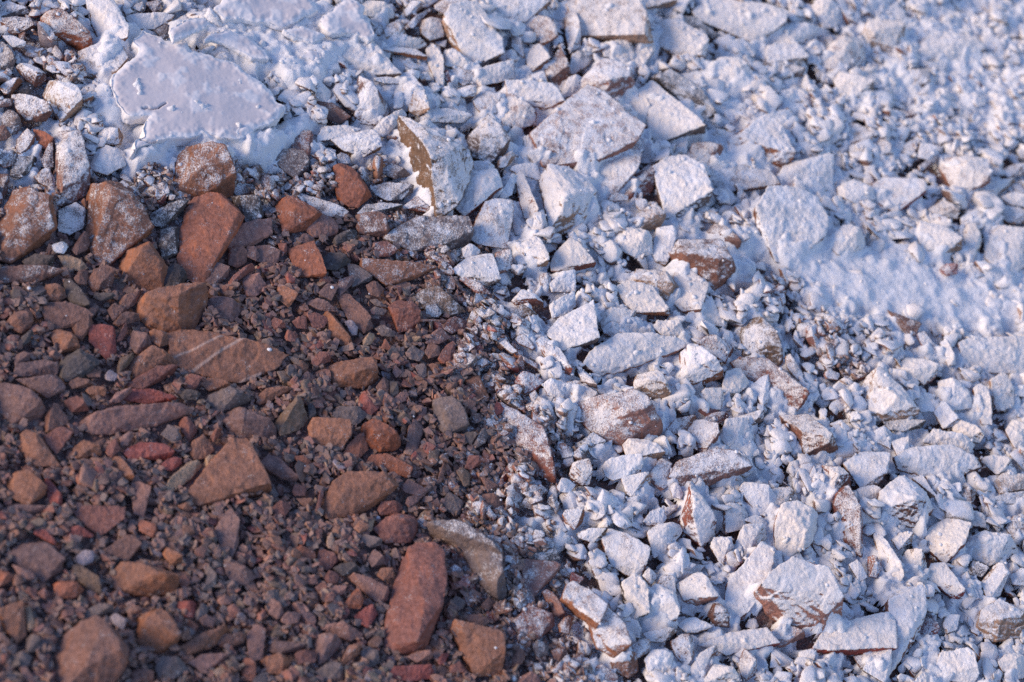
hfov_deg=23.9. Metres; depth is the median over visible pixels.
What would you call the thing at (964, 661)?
stone
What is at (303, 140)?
stone
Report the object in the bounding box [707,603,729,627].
stone
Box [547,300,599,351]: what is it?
stone
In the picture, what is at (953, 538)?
stone
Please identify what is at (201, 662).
stone
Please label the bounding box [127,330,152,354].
stone
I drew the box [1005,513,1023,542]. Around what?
stone
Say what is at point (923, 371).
stone
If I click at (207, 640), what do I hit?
stone
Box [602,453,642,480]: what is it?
stone
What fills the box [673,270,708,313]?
stone
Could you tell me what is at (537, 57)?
stone
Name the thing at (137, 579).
stone
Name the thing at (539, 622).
stone
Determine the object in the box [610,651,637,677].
stone
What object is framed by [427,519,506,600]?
stone
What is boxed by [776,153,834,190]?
stone
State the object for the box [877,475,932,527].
stone
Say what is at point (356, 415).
stone
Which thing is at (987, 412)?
stone
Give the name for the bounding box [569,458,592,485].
stone
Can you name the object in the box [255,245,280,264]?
stone
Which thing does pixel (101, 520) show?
stone
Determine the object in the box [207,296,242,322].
stone
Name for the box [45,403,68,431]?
stone
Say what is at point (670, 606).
stone
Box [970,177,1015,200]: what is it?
stone
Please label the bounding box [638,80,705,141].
stone
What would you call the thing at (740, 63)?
stone
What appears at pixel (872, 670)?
stone
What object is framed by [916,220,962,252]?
stone
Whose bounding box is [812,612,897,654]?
stone
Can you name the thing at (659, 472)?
stone
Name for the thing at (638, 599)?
stone
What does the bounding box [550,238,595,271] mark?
stone
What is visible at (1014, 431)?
stone
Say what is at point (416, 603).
stone
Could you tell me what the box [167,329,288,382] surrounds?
stone
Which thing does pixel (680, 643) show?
stone
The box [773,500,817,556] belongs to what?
stone
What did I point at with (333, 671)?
stone
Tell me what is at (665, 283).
stone
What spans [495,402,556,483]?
stone
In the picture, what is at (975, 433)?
stone
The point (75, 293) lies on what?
stone
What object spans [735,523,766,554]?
stone
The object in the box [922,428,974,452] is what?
stone
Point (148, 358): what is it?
stone
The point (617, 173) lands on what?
stone
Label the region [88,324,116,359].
stone
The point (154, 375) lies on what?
stone
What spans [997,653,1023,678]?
stone
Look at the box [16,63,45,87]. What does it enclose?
stone
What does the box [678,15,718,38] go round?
stone
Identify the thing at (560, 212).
stone
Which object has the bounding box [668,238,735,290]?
stone
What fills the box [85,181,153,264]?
stone
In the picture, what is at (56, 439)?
stone
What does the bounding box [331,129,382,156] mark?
stone
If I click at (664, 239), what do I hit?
stone
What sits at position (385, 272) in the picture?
stone
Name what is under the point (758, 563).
stone
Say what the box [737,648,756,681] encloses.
stone
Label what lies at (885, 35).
stone
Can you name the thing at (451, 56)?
stone
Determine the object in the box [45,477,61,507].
stone
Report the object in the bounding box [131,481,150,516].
stone
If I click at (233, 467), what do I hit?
stone
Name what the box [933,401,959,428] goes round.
stone
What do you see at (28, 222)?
stone
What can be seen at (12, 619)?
stone
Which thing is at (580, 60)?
stone
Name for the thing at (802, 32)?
stone
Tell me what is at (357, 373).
stone
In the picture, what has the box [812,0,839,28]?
stone
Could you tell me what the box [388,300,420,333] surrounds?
stone
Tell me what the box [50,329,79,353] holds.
stone
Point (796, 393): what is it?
stone
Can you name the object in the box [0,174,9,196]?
stone
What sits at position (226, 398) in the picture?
stone
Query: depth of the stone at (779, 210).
4.10 m
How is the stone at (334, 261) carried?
on the ground
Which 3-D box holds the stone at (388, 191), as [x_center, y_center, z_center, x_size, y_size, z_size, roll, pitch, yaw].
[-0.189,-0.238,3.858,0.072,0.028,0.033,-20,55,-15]
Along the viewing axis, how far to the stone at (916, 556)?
3.77 m
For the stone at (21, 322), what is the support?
on the ground
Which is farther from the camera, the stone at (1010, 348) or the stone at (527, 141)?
the stone at (1010, 348)
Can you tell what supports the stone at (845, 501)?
on the white powder
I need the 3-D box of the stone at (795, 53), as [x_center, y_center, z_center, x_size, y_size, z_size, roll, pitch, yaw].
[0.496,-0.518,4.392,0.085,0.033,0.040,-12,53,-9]
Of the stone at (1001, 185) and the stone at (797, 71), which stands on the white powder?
the stone at (797, 71)
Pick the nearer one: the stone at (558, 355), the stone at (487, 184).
the stone at (558, 355)
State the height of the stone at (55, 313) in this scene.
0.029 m
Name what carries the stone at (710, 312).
on the white powder
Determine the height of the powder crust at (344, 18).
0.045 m
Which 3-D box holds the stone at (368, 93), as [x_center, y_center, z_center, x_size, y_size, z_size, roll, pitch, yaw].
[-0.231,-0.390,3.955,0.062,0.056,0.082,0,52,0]
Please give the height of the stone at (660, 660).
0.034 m
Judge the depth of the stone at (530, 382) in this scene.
3.72 m
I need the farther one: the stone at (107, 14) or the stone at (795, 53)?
the stone at (795, 53)
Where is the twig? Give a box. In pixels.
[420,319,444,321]
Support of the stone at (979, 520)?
on the ground
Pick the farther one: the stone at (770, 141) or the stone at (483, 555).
the stone at (770, 141)
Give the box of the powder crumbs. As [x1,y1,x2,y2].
[0,0,1023,681]
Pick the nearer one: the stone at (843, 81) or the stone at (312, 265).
the stone at (312, 265)
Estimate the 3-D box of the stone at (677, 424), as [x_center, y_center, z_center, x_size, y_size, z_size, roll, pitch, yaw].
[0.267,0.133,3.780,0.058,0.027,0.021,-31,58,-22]
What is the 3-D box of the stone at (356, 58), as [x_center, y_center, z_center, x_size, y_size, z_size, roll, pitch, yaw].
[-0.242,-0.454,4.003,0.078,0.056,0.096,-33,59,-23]
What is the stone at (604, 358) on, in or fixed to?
on the white powder
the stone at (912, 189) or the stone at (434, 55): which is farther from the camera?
the stone at (912, 189)
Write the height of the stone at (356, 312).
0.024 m
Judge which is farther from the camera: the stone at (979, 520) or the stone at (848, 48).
the stone at (848, 48)
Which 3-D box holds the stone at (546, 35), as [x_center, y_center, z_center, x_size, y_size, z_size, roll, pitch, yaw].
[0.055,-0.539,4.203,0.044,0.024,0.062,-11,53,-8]
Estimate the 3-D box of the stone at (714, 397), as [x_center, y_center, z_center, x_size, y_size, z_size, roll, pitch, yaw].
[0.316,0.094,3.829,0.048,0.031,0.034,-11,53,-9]
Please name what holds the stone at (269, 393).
on the ground
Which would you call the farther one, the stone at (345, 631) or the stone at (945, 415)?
the stone at (945, 415)
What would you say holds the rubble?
on the ground
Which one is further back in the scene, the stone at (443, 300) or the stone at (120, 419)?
the stone at (443, 300)
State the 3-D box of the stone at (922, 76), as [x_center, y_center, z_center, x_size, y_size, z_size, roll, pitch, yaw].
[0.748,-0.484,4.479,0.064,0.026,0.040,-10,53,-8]
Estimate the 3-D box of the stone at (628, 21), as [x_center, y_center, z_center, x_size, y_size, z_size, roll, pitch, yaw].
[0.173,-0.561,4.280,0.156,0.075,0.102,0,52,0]
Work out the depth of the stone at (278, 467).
3.46 m
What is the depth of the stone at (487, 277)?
3.81 m
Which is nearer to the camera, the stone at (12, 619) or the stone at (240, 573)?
the stone at (12, 619)
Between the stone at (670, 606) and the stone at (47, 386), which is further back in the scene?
the stone at (670, 606)
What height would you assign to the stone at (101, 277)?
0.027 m
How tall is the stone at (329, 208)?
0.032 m
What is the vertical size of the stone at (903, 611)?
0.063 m
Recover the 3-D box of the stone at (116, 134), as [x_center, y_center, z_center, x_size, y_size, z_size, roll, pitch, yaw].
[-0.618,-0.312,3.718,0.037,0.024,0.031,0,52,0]
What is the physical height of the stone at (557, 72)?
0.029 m
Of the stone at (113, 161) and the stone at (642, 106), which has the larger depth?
the stone at (642, 106)
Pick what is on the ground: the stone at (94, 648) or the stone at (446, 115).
the stone at (94, 648)
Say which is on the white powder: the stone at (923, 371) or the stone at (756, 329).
the stone at (756, 329)
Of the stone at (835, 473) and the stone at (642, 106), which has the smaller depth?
the stone at (835, 473)
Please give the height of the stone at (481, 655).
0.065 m
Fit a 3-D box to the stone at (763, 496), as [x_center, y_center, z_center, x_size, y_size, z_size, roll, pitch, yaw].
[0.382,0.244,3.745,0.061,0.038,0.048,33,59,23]
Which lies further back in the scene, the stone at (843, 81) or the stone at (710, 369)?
the stone at (843, 81)
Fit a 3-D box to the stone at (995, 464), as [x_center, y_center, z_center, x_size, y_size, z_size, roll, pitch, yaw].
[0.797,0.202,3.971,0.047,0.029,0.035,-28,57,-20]
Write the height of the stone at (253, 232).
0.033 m
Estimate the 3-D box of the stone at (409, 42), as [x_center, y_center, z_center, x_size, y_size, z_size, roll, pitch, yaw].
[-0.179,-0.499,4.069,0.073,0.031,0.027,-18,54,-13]
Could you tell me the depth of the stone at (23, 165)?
3.62 m
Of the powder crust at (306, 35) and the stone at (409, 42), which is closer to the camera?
the powder crust at (306, 35)
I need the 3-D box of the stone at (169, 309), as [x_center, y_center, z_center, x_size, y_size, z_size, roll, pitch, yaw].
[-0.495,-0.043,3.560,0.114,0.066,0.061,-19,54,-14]
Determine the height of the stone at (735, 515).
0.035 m
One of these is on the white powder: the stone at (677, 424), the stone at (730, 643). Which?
the stone at (730, 643)
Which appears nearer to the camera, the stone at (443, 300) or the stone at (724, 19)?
the stone at (443, 300)
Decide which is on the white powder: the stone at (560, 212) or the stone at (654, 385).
the stone at (654, 385)
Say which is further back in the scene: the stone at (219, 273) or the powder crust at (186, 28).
the powder crust at (186, 28)
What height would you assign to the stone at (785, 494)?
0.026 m
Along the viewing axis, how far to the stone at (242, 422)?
3.48 m
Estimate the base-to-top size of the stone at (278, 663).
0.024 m
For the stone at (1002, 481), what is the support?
on the white powder
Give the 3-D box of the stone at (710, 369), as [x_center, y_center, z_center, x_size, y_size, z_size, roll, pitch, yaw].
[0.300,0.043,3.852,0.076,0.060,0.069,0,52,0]
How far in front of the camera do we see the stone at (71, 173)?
3.64 m
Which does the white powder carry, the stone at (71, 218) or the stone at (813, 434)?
the stone at (813, 434)
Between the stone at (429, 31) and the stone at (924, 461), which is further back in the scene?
the stone at (429, 31)
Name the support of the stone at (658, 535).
on the ground
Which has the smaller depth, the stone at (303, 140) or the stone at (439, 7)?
the stone at (303, 140)
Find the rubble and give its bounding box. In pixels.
[0,0,1023,681]
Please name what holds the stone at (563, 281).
on the ground
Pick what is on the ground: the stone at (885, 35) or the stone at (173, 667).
the stone at (173, 667)
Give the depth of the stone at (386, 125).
3.94 m
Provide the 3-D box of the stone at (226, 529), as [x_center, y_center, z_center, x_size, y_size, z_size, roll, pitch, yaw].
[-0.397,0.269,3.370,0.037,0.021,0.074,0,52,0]
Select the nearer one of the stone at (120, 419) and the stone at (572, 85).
the stone at (120, 419)
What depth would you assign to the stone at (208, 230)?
3.66 m
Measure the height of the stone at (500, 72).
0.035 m
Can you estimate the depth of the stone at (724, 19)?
4.40 m
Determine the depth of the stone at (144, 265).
3.58 m
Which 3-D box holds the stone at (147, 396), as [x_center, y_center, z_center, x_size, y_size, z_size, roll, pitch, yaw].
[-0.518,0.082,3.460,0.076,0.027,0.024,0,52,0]
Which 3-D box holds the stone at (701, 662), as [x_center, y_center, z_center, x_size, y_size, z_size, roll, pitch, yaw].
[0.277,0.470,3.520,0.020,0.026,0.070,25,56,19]
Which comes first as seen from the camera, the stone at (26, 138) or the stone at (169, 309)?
the stone at (169, 309)
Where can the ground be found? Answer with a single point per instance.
(762, 618)
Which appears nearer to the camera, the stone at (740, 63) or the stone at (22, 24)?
the stone at (22, 24)
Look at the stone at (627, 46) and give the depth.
4.24 m
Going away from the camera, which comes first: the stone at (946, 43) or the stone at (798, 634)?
the stone at (798, 634)
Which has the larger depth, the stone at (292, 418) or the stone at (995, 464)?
the stone at (995, 464)
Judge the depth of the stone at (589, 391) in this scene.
3.75 m
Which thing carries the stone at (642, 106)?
on the white powder
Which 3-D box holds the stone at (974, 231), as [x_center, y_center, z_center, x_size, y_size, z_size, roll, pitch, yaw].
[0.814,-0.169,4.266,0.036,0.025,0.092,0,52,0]
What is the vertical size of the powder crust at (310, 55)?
0.017 m
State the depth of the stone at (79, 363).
3.44 m
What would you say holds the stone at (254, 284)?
on the ground
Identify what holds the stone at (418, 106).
on the ground
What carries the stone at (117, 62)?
on the ground
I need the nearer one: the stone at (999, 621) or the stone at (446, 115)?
the stone at (999, 621)
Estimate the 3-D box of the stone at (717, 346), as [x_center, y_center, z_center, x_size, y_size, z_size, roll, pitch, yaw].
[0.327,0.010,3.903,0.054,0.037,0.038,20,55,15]
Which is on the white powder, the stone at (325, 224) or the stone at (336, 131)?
the stone at (336, 131)
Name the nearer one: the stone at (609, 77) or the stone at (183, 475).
the stone at (183, 475)
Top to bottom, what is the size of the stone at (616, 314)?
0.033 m
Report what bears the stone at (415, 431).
on the ground
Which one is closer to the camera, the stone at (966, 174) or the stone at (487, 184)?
the stone at (487, 184)
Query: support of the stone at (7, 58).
on the ground
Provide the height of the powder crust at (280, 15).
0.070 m
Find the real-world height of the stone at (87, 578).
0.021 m
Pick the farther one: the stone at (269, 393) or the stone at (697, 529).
the stone at (697, 529)
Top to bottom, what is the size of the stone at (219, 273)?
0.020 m
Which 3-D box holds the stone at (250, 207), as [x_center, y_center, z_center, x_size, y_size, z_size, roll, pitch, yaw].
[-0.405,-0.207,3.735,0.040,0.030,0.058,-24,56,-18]
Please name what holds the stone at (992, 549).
on the ground
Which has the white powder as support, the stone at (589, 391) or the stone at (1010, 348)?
the stone at (1010, 348)
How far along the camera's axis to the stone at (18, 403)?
3.36 m
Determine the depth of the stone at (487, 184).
3.90 m
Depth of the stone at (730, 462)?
3.72 m
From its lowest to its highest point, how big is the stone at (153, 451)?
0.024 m
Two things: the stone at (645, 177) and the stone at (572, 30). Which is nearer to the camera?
the stone at (645, 177)
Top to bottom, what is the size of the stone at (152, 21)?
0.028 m
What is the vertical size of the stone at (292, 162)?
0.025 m
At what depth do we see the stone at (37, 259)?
3.53 m
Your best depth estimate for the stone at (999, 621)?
3.75 m
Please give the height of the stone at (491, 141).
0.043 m
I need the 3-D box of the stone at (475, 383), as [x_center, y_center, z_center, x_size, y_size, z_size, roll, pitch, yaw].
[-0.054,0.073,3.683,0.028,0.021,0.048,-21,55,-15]
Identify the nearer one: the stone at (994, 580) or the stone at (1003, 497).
the stone at (994, 580)
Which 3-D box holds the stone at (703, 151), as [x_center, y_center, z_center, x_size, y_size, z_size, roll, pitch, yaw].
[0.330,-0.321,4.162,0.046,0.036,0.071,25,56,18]
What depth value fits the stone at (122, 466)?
3.37 m
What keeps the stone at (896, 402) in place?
on the white powder
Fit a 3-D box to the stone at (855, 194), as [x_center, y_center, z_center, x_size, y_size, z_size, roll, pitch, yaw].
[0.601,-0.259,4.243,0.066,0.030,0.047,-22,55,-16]
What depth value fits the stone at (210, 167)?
3.72 m
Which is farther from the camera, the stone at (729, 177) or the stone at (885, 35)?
the stone at (885, 35)
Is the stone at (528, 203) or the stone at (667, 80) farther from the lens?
the stone at (667, 80)
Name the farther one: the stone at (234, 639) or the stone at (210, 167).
the stone at (210, 167)
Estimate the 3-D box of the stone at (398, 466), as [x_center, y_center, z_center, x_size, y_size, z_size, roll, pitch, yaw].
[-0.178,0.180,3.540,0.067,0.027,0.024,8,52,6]
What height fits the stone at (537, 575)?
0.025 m
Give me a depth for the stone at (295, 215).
3.74 m
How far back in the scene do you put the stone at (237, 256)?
3.67 m
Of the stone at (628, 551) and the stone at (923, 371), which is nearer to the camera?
the stone at (628, 551)
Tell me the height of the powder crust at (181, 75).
0.115 m
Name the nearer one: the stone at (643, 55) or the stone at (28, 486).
the stone at (28, 486)
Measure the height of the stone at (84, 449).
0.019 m
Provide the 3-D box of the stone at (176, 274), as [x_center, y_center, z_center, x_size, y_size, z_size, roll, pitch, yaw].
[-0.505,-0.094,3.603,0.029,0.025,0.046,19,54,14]
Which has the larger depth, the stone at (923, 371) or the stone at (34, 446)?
the stone at (923, 371)
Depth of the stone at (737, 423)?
3.80 m
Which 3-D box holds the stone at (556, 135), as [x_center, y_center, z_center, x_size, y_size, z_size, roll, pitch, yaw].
[0.123,-0.334,4.071,0.146,0.086,0.204,33,59,23]
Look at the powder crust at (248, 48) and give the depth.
3.89 m
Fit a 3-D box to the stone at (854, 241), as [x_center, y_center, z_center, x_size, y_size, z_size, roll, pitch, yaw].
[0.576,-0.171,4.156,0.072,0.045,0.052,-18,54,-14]
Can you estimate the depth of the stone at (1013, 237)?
4.29 m
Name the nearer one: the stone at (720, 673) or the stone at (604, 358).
the stone at (720, 673)
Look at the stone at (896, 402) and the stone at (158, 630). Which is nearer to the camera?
the stone at (158, 630)
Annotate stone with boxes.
[0,16,34,35]
[0,41,15,70]
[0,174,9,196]
[0,187,56,263]
[0,264,64,283]
[0,382,46,423]
[0,600,26,643]
[4,542,65,581]
[6,469,47,504]
[7,310,33,333]
[10,156,36,178]
[11,93,52,121]
[13,359,59,377]
[15,128,34,153]
[15,374,65,398]
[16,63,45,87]
[18,429,60,466]
[22,253,53,265]
[40,8,92,50]
[41,301,93,328]
[42,79,82,122]
[43,427,73,453]
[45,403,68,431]
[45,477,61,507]
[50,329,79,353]
[51,615,128,681]
[52,130,90,207]
[53,581,83,598]
[57,202,85,234]
[58,349,99,382]
[63,278,89,308]
[72,314,93,340]
[72,564,101,593]
[73,440,101,458]
[73,505,125,535]
[76,42,127,78]
[78,402,192,435]
[84,0,129,40]
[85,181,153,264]
[87,265,114,291]
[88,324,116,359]
[90,145,125,175]
[97,127,123,145]
[103,534,141,561]
[108,561,179,597]
[112,456,134,481]
[119,241,167,290]
[123,442,174,459]
[124,388,176,403]
[126,12,174,29]
[126,364,177,388]
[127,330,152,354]
[128,345,177,377]
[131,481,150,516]
[135,282,207,332]
[136,608,180,652]
[149,199,189,227]
[154,656,188,679]
[158,227,179,259]
[164,263,186,286]
[165,460,200,490]
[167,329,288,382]
[173,141,236,199]
[177,192,244,282]
[179,625,229,654]
[188,438,271,505]
[188,653,227,673]
[189,434,214,459]
[205,262,229,283]
[205,386,250,411]
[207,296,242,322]
[214,508,239,557]
[216,632,245,647]
[222,407,277,441]
[222,559,255,584]
[227,218,272,250]
[228,245,246,268]
[230,194,263,221]
[242,273,266,296]
[246,624,265,660]
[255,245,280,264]
[256,386,292,404]
[260,653,290,674]
[261,454,298,481]
[267,641,303,653]
[275,195,321,232]
[275,396,307,435]
[276,148,309,177]
[287,241,326,278]
[292,130,312,158]
[299,193,348,217]
[305,214,338,237]
[307,417,351,451]
[315,632,341,664]
[315,661,343,681]
[317,101,350,123]
[317,125,360,141]
[321,471,398,518]
[321,622,363,641]
[322,252,350,270]
[323,311,351,345]
[325,357,378,389]
[330,406,366,425]
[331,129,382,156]
[333,163,371,208]
[336,293,372,333]
[342,41,401,77]
[342,433,367,459]
[347,263,371,286]
[348,572,388,601]
[354,76,389,124]
[356,211,389,237]
[359,257,436,285]
[361,0,394,18]
[361,418,400,452]
[366,453,412,477]
[369,182,413,201]
[372,513,417,543]
[374,109,406,136]
[383,215,473,251]
[383,542,447,654]
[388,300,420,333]
[388,664,433,681]
[391,36,426,49]
[397,115,473,216]
[400,72,429,116]
[405,418,423,450]
[414,286,465,315]
[419,17,443,40]
[419,108,472,123]
[425,43,444,92]
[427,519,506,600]
[432,396,468,432]
[434,0,462,14]
[442,0,504,61]
[443,48,471,67]
[450,619,505,677]
[453,253,500,286]
[455,168,502,215]
[465,374,488,401]
[466,114,510,162]
[471,198,513,248]
[473,60,514,85]
[473,91,501,113]
[491,0,549,22]
[495,249,512,273]
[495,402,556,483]
[501,93,536,128]
[505,79,564,110]
[514,603,554,639]
[515,236,549,266]
[515,371,544,393]
[516,170,538,218]
[520,558,560,595]
[523,135,538,164]
[525,43,550,71]
[529,84,646,168]
[531,15,558,44]
[535,336,572,374]
[539,163,596,234]
[544,50,569,84]
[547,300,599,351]
[549,269,576,292]
[549,291,575,317]
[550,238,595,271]
[560,581,631,657]
[561,74,581,97]
[564,11,580,53]
[566,0,653,43]
[567,380,597,403]
[569,50,592,75]
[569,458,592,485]
[578,388,662,445]
[580,58,634,97]
[583,332,685,375]
[599,146,641,195]
[600,306,636,328]
[601,39,635,60]
[601,528,650,576]
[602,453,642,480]
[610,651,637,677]
[616,280,669,315]
[620,227,652,257]
[620,472,650,496]
[620,573,649,618]
[622,438,665,459]
[625,164,654,199]
[630,97,650,123]
[631,268,678,299]
[632,44,655,68]
[632,203,665,229]
[633,370,670,398]
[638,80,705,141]
[644,649,673,673]
[647,522,682,557]
[648,69,716,120]
[648,583,679,625]
[650,458,672,490]
[652,154,713,218]
[652,225,676,265]
[653,319,684,335]
[658,18,708,57]
[666,415,696,434]
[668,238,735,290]
[668,448,752,486]
[670,633,694,664]
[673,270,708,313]
[676,572,718,605]
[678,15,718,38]
[679,343,723,384]
[679,484,716,546]
[684,295,726,326]
[686,142,722,165]
[687,419,719,451]
[690,645,717,678]
[691,0,788,41]
[696,334,732,363]
[697,387,724,410]
[698,627,779,655]
[704,664,739,681]
[707,223,741,248]
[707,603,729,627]
[709,162,780,192]
[710,536,733,562]
[716,56,752,83]
[720,417,749,446]
[722,368,748,393]
[722,502,747,533]
[724,541,774,619]
[728,114,795,167]
[730,356,809,410]
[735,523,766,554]
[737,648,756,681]
[738,482,776,517]
[740,317,782,365]
[753,185,828,262]
[753,556,843,633]
[764,62,805,79]
[766,43,808,64]
[772,486,797,505]
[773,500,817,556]
[773,626,804,647]
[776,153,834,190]
[779,414,837,455]
[781,22,828,43]
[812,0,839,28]
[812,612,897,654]
[821,32,865,70]
[822,465,850,492]
[832,224,864,254]
[832,485,863,556]
[833,71,873,100]
[837,179,875,203]
[843,451,889,487]
[848,123,873,143]
[861,366,919,422]
[862,19,905,51]
[862,649,891,681]
[870,177,927,210]
[873,533,904,580]
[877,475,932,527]
[882,419,926,431]
[884,584,926,674]
[892,444,981,478]
[895,357,938,385]
[901,548,926,570]
[907,68,930,87]
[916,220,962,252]
[917,31,985,60]
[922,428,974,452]
[925,518,971,562]
[927,200,959,218]
[927,562,965,598]
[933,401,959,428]
[936,647,979,681]
[937,156,990,191]
[938,377,971,411]
[952,420,983,443]
[957,336,1023,373]
[960,209,984,228]
[963,223,981,262]
[965,530,1018,566]
[967,510,986,527]
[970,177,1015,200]
[972,383,992,424]
[976,598,1023,642]
[981,454,1012,474]
[981,562,1009,597]
[984,225,1023,274]
[989,372,1014,411]
[989,491,1023,503]
[994,472,1023,493]
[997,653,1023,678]
[1001,205,1023,224]
[1005,419,1023,447]
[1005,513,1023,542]
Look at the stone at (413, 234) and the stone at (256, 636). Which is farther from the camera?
the stone at (413, 234)
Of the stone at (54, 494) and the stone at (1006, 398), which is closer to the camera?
the stone at (54, 494)
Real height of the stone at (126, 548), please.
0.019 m
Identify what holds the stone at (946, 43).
on the ground
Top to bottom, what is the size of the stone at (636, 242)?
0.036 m
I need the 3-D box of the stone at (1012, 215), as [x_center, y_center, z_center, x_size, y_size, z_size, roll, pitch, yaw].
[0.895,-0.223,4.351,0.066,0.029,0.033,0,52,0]
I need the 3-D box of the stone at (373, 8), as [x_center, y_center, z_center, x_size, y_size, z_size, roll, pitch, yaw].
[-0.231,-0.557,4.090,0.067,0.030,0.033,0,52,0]
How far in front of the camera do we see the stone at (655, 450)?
3.71 m
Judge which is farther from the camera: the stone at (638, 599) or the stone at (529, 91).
the stone at (529, 91)
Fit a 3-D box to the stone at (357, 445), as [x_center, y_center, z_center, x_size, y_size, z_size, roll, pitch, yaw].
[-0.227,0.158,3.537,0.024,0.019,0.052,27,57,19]
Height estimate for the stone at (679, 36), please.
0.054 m
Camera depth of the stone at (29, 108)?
3.69 m
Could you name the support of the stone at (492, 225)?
on the white powder
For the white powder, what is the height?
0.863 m
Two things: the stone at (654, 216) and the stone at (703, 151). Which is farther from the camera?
the stone at (703, 151)
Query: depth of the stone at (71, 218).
3.60 m
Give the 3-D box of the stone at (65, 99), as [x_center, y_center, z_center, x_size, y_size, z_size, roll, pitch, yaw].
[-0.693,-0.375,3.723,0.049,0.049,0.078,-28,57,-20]
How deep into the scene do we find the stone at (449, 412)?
3.61 m
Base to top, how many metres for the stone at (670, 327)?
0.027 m
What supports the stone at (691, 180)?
on the ground
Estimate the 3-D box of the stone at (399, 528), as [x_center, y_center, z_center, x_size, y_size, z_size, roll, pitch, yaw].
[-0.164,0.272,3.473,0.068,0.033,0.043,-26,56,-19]
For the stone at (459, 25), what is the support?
on the ground
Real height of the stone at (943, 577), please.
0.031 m
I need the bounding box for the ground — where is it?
[0,0,1021,681]
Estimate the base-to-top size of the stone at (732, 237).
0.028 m
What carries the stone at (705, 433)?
on the ground
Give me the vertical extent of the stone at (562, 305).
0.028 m
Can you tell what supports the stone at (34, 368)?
on the ground
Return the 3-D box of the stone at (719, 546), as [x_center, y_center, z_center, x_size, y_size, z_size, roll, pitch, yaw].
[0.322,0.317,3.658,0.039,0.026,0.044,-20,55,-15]
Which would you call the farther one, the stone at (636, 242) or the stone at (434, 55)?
the stone at (434, 55)
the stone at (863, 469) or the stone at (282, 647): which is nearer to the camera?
the stone at (282, 647)
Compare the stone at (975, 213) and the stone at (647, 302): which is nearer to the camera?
the stone at (647, 302)
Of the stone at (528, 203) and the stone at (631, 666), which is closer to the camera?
the stone at (631, 666)
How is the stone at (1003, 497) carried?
on the white powder
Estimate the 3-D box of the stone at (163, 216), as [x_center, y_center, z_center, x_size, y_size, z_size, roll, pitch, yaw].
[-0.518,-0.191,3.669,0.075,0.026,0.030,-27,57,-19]
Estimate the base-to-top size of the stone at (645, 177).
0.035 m
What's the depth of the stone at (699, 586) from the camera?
3.58 m
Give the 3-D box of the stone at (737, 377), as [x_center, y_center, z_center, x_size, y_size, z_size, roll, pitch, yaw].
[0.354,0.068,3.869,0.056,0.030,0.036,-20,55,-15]
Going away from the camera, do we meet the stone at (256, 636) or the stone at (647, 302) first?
the stone at (256, 636)
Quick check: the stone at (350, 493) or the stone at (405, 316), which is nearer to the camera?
the stone at (350, 493)
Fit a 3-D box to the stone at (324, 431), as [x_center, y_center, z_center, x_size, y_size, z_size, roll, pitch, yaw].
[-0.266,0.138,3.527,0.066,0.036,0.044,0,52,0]
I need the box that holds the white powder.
[0,0,1023,681]
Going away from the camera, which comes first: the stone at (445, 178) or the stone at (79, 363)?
the stone at (79, 363)
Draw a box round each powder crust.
[109,30,285,159]
[168,17,210,43]
[203,30,268,61]
[213,0,317,30]
[282,26,324,44]
[300,49,321,60]
[318,0,374,44]
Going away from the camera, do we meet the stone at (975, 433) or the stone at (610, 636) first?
the stone at (610, 636)
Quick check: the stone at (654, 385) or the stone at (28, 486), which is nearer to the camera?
the stone at (28, 486)
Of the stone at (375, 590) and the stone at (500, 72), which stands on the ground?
the stone at (375, 590)
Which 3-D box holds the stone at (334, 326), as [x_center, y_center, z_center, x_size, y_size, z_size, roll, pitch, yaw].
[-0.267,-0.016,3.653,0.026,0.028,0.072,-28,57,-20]
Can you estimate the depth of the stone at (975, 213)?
4.30 m
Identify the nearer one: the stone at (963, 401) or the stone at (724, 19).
the stone at (963, 401)
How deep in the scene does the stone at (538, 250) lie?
3.87 m
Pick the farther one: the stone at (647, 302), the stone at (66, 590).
the stone at (647, 302)
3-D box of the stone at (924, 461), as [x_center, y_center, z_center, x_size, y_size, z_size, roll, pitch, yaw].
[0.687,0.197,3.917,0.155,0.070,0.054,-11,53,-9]
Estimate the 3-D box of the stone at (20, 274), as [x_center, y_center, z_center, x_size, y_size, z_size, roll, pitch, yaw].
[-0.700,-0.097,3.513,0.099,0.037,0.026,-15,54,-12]
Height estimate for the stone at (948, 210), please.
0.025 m
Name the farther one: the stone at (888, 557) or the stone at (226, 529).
the stone at (888, 557)
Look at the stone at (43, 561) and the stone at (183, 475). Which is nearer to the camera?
the stone at (43, 561)
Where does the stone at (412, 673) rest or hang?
on the ground
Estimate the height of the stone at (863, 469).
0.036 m
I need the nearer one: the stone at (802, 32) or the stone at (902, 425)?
the stone at (902, 425)
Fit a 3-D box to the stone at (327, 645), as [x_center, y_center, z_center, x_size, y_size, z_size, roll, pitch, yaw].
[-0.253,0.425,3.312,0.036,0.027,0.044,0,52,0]
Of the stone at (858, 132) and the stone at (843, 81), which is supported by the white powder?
the stone at (858, 132)
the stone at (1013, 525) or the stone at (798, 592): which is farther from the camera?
the stone at (1013, 525)
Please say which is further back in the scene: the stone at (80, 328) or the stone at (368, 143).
the stone at (368, 143)
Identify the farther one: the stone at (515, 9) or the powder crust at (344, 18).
the stone at (515, 9)
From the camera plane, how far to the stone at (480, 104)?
4.05 m
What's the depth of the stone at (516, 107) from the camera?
4.05 m
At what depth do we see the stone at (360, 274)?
3.73 m
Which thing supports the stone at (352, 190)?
on the ground

